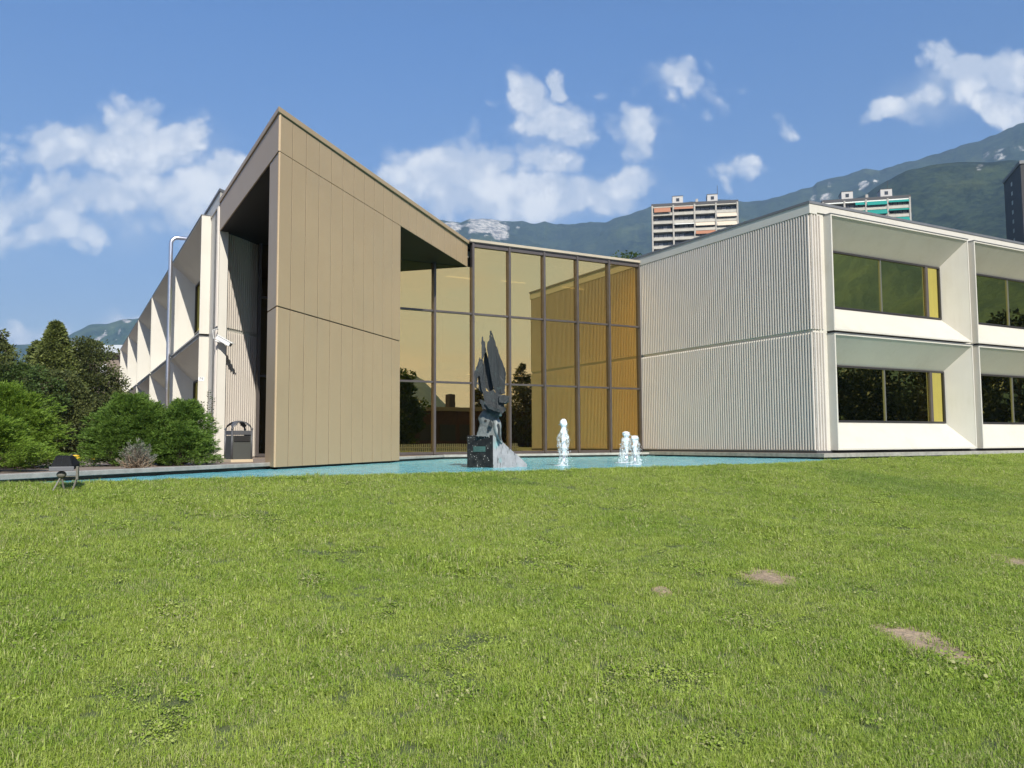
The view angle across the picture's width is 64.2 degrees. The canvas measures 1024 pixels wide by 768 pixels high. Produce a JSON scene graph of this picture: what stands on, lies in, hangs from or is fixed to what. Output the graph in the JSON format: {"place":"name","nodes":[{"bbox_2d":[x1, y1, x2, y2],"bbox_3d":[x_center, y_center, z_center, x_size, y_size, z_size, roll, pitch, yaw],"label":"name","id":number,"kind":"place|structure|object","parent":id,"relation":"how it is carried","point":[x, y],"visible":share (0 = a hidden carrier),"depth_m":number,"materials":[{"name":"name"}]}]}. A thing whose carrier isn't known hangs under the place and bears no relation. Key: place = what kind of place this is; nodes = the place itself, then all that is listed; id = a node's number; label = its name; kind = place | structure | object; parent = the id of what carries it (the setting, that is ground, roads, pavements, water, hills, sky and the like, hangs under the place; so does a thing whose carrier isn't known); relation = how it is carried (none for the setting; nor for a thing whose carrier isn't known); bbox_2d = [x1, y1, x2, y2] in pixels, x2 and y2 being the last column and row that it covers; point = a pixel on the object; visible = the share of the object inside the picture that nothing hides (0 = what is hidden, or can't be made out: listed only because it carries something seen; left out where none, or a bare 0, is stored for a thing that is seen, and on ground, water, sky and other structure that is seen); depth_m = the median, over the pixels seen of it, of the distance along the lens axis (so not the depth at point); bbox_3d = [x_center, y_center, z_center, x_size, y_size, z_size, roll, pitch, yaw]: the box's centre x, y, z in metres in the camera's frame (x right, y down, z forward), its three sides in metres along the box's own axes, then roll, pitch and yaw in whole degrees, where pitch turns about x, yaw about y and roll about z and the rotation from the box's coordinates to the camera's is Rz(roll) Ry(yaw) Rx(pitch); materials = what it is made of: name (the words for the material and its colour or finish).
{"place":"outdoors","nodes":[
{"label":"outdoors","id":0,"kind":"place"},
{"bbox_2d":[1,318,138,364],"bbox_3d":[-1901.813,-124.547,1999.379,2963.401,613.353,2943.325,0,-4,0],"label":"hills","id":1,"kind":"structure","parent":0,"point":[116,332],"depth_m":2623.84,"materials":[{"name":"green plant"}]},
{"bbox_2d":[115,438,156,468],"bbox_3d":[-6.813,1.305,14.835,0.721,0.681,0.677,3,-5,-38],"label":"dry shrub","id":2,"kind":"object","parent":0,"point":[139,460],"visible":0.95,"depth_m":14.78,"materials":[{"name":"beige plant"}]},
{"bbox_2d":[0,451,646,483],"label":"paving","id":3,"kind":"structure","parent":0,"point":[91,467],"depth_m":15.87,"materials":[{"name":"grey concrete"}]},
{"bbox_2d":[0,328,24,382],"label":"pine tree","id":4,"kind":"object","parent":3,"relation":"on","point":[2,345],"visible":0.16,"depth_m":29.80,"materials":[{"name":"green plant"}]},
{"bbox_2d":[0,339,25,378],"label":"conifer tree","id":5,"kind":"object","parent":3,"relation":"on","point":[7,357],"visible":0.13,"depth_m":41.16,"materials":[{"name":"green plant"}]},
{"bbox_2d":[19,339,39,379],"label":"conifer tree","id":6,"kind":"object","parent":3,"relation":"on","point":[30,350],"visible":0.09,"depth_m":43.51,"materials":[{"name":"green plant"}]},
{"bbox_2d":[0,413,61,470],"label":"juniper bush","id":7,"kind":"object","parent":3,"relation":"on","point":[21,448],"visible":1,"depth_m":13.35,"materials":[{"name":"green plant"}]},
{"bbox_2d":[0,360,72,446],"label":"broadleaf tree","id":8,"kind":"object","parent":3,"relation":"on","point":[17,371],"visible":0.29,"depth_m":29.75,"materials":[{"name":"green plant"}]},
{"bbox_2d":[0,380,84,468],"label":"juniper bush","id":9,"kind":"object","parent":3,"relation":"on","point":[21,403],"visible":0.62,"depth_m":15.15,"materials":[{"name":"green plant"}]},
{"bbox_2d":[23,368,101,454],"bbox_3d":[-17.343,1.106,30.928,3.334,3.545,2.678,1,-4,-20],"label":"broadleaf tree","id":10,"kind":"object","parent":3,"relation":"on","point":[78,397],"visible":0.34,"depth_m":30.74,"materials":[{"name":"green plant"}]},
{"bbox_2d":[24,319,108,453],"bbox_3d":[-22.335,0.231,39.820,5.445,6.976,5.153,0,-4,0],"label":"conifer tree","id":11,"kind":"object","parent":3,"relation":"on","point":[53,351],"visible":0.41,"depth_m":39.89,"materials":[{"name":"green plant"}]},
{"bbox_2d":[70,345,121,394],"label":"building","id":12,"kind":"structure","parent":3,"relation":"on","point":[117,361],"depth_m":68.28,"materials":[{"name":"white"}]},
{"bbox_2d":[67,336,132,453],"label":"broadleaf tree","id":13,"kind":"object","parent":3,"relation":"on","point":[89,352],"visible":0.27,"depth_m":41.20,"materials":[{"name":"green plant"}]},
{"bbox_2d":[71,390,177,466],"bbox_3d":[-7.905,0.916,16.934,2.279,1.616,2.116,0,-4,0],"label":"juniper bush","id":14,"kind":"object","parent":3,"relation":"on","point":[122,416],"visible":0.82,"depth_m":16.45,"materials":[{"name":"green plant"}]},
{"bbox_2d":[121,397,225,465],"bbox_3d":[-7.026,0.992,17.055,2.067,1.486,1.899,0,-4,0],"label":"juniper bush","id":15,"kind":"object","parent":3,"relation":"on","point":[184,435],"visible":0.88,"depth_m":16.74,"materials":[{"name":"green plant"}]},
{"bbox_2d":[117,188,258,457],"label":"office wing","id":16,"kind":"structure","parent":3,"relation":"on","point":[214,277],"depth_m":26.72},
{"bbox_2d":[165,236,186,407],"bbox_3d":[-12.316,-1.540,33.725,3.683,8.878,0.482,2,-5,-29],"label":"flue pipe","id":17,"kind":"object","parent":16,"relation":"attached to","point":[169,306],"visible":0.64,"depth_m":32.77,"materials":[{"name":"metal"}]},
{"bbox_2d":[212,328,233,346],"bbox_3d":[-8.753,-1.434,24.852,0.628,0.599,0.340,0,-4,0],"label":"security camera","id":18,"kind":"object","parent":16,"relation":"attached to","point":[221,339],"visible":1,"depth_m":24.77,"materials":[{"name":"white plastic"}]},
{"bbox_2d":[201,391,214,463],"bbox_3d":[-6.880,0.946,18.083,0.606,1.654,0.116,0,-4,0],"label":"leafy shoot","id":19,"kind":"object","parent":3,"relation":"on","point":[209,407],"visible":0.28,"depth_m":18.11,"materials":[{"name":"green plant"}]},
{"bbox_2d":[0,455,444,479],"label":"pool kerb","id":20,"kind":"structure","parent":3,"relation":"on","point":[86,473],"depth_m":14.34,"materials":[{"name":"concrete"}]},
{"bbox_2d":[223,421,252,461],"bbox_3d":[-6.653,1.395,19.853,0.544,1.005,0.542,3,-5,-38],"label":"litter bin","id":21,"kind":"object","parent":3,"relation":"on","point":[238,448],"visible":0.98,"depth_m":19.69,"materials":[{"name":"grey metal"}]},
{"bbox_2d":[219,106,468,468],"bbox_3d":[-5.439,-1.367,26.402,7.700,8.579,16.796,0,-4,0],"label":"entrance porch","id":22,"kind":"object","parent":3,"relation":"on","point":[340,233],"visible":1,"depth_m":20.79,"materials":[{"name":"beige wood"}]},
{"bbox_2d":[255,239,642,456],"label":"glass hall","id":23,"kind":"structure","parent":3,"relation":"on","point":[564,327],"depth_m":31.48,"materials":[{"name":"yellow glass"}]},
{"bbox_2d":[445,452,648,456],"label":"pool kerb","id":24,"kind":"structure","parent":3,"relation":"on","point":[542,454],"depth_m":31.00,"materials":[{"name":"concrete"}]},
{"bbox_2d":[34,448,986,482],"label":"pool water","id":25,"kind":"structure","parent":0,"point":[440,465],"depth_m":19.89,"materials":[{"name":"blue liquid"}]},
{"bbox_2d":[467,331,526,467],"bbox_3d":[-0.369,0.421,18.776,1.323,3.215,1.066,-1,-4,9],"label":"sculpture","id":26,"kind":"object","parent":25,"relation":"in","point":[487,447],"visible":0.99,"depth_m":18.52,"materials":[{"name":"black stone"}]},
{"bbox_2d":[554,419,572,465],"bbox_3d":[1.237,1.456,19.947,0.550,1.241,0.546,0,-4,0],"label":"fountain jet","id":27,"kind":"object","parent":25,"relation":"in","point":[563,425],"visible":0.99,"depth_m":19.91,"materials":[{"name":"liquid"}]},
{"bbox_2d":[615,431,631,462],"bbox_3d":[3.058,1.768,22.430,0.550,0.956,0.546,0,-4,0],"label":"fountain jet","id":28,"kind":"object","parent":25,"relation":"in","point":[625,434],"visible":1,"depth_m":22.40,"materials":[{"name":"liquid"}]},
{"bbox_2d":[626,436,645,464],"bbox_3d":[3.118,1.700,20.530,0.550,0.820,0.546,0,-4,0],"label":"fountain jet","id":29,"kind":"object","parent":25,"relation":"in","point":[634,439],"visible":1,"depth_m":20.50,"materials":[{"name":"liquid"}]},
{"bbox_2d":[0,453,1023,767],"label":"lawn","id":30,"kind":"structure","parent":0,"point":[452,676],"depth_m":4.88,"materials":[{"name":"plant"}]},
{"bbox_2d":[49,455,79,489],"bbox_3d":[-5.371,1.068,9.802,0.294,0.437,0.221,1,-4,-16],"label":"floodlight","id":31,"kind":"object","parent":30,"relation":"on","point":[61,464],"visible":0.98,"depth_m":9.76,"materials":[{"name":"black metal"}]},
{"bbox_2d":[655,455,958,458],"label":"pool wall","id":32,"kind":"structure","parent":30,"relation":"on","point":[787,457],"depth_m":27.83,"materials":[{"name":"grey concrete"}]},
{"bbox_2d":[650,450,1023,456],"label":"pool ledge","id":33,"kind":"object","parent":32,"relation":"on","point":[870,454],"visible":1,"depth_m":27.95,"materials":[{"name":"concrete"}]},
{"bbox_2d":[632,200,1023,452],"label":"office wing","id":34,"kind":"structure","parent":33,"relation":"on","point":[809,326],"depth_m":29.40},
{"bbox_2d":[651,554,1023,671],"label":"bare soil","id":35,"kind":"structure","parent":30,"relation":"on","point":[908,633],"depth_m":6.02,"materials":[{"name":"beige soil"}]},
{"bbox_2d":[0,0,1023,344],"label":"sky","id":36,"kind":"structure","parent":0,"point":[122,122],"materials":[{"name":"blue"}]},
{"bbox_2d":[441,123,1023,258],"bbox_3d":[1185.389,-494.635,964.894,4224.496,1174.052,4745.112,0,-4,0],"label":"hills","id":37,"kind":"structure","parent":0,"point":[631,232],"depth_m":2584.09,"materials":[{"name":"green plant"}]},
{"bbox_2d":[857,160,1018,238],"bbox_3d":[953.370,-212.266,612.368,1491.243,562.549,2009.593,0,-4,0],"label":"hills","id":38,"kind":"structure","parent":0,"point":[967,196],"depth_m":1182.80,"materials":[{"name":"green plant"}]},
{"label":"ground","id":39,"kind":"structure","parent":0,"visible":0},
{"bbox_2d":[611,250,641,258],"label":"broadleaf tree","id":40,"kind":"object","parent":39,"relation":"on","point":[635,254],"depth_m":60.15,"materials":[{"name":"green plant"}]},
{"bbox_2d":[651,189,738,251],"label":"apartment tower","id":41,"kind":"structure","parent":39,"relation":"on","point":[677,220],"depth_m":291.28,"materials":[{"name":"grey concrete"}]},
{"bbox_2d":[821,180,911,220],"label":"apartment tower","id":42,"kind":"structure","parent":39,"relation":"on","point":[885,202],"depth_m":279.44,"materials":[{"name":"grey concrete"}]},
{"bbox_2d":[1003,160,1023,242],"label":"apartment tower","id":43,"kind":"structure","parent":39,"relation":"on","point":[1013,181],"depth_m":254.91,"materials":[{"name":"grey"}]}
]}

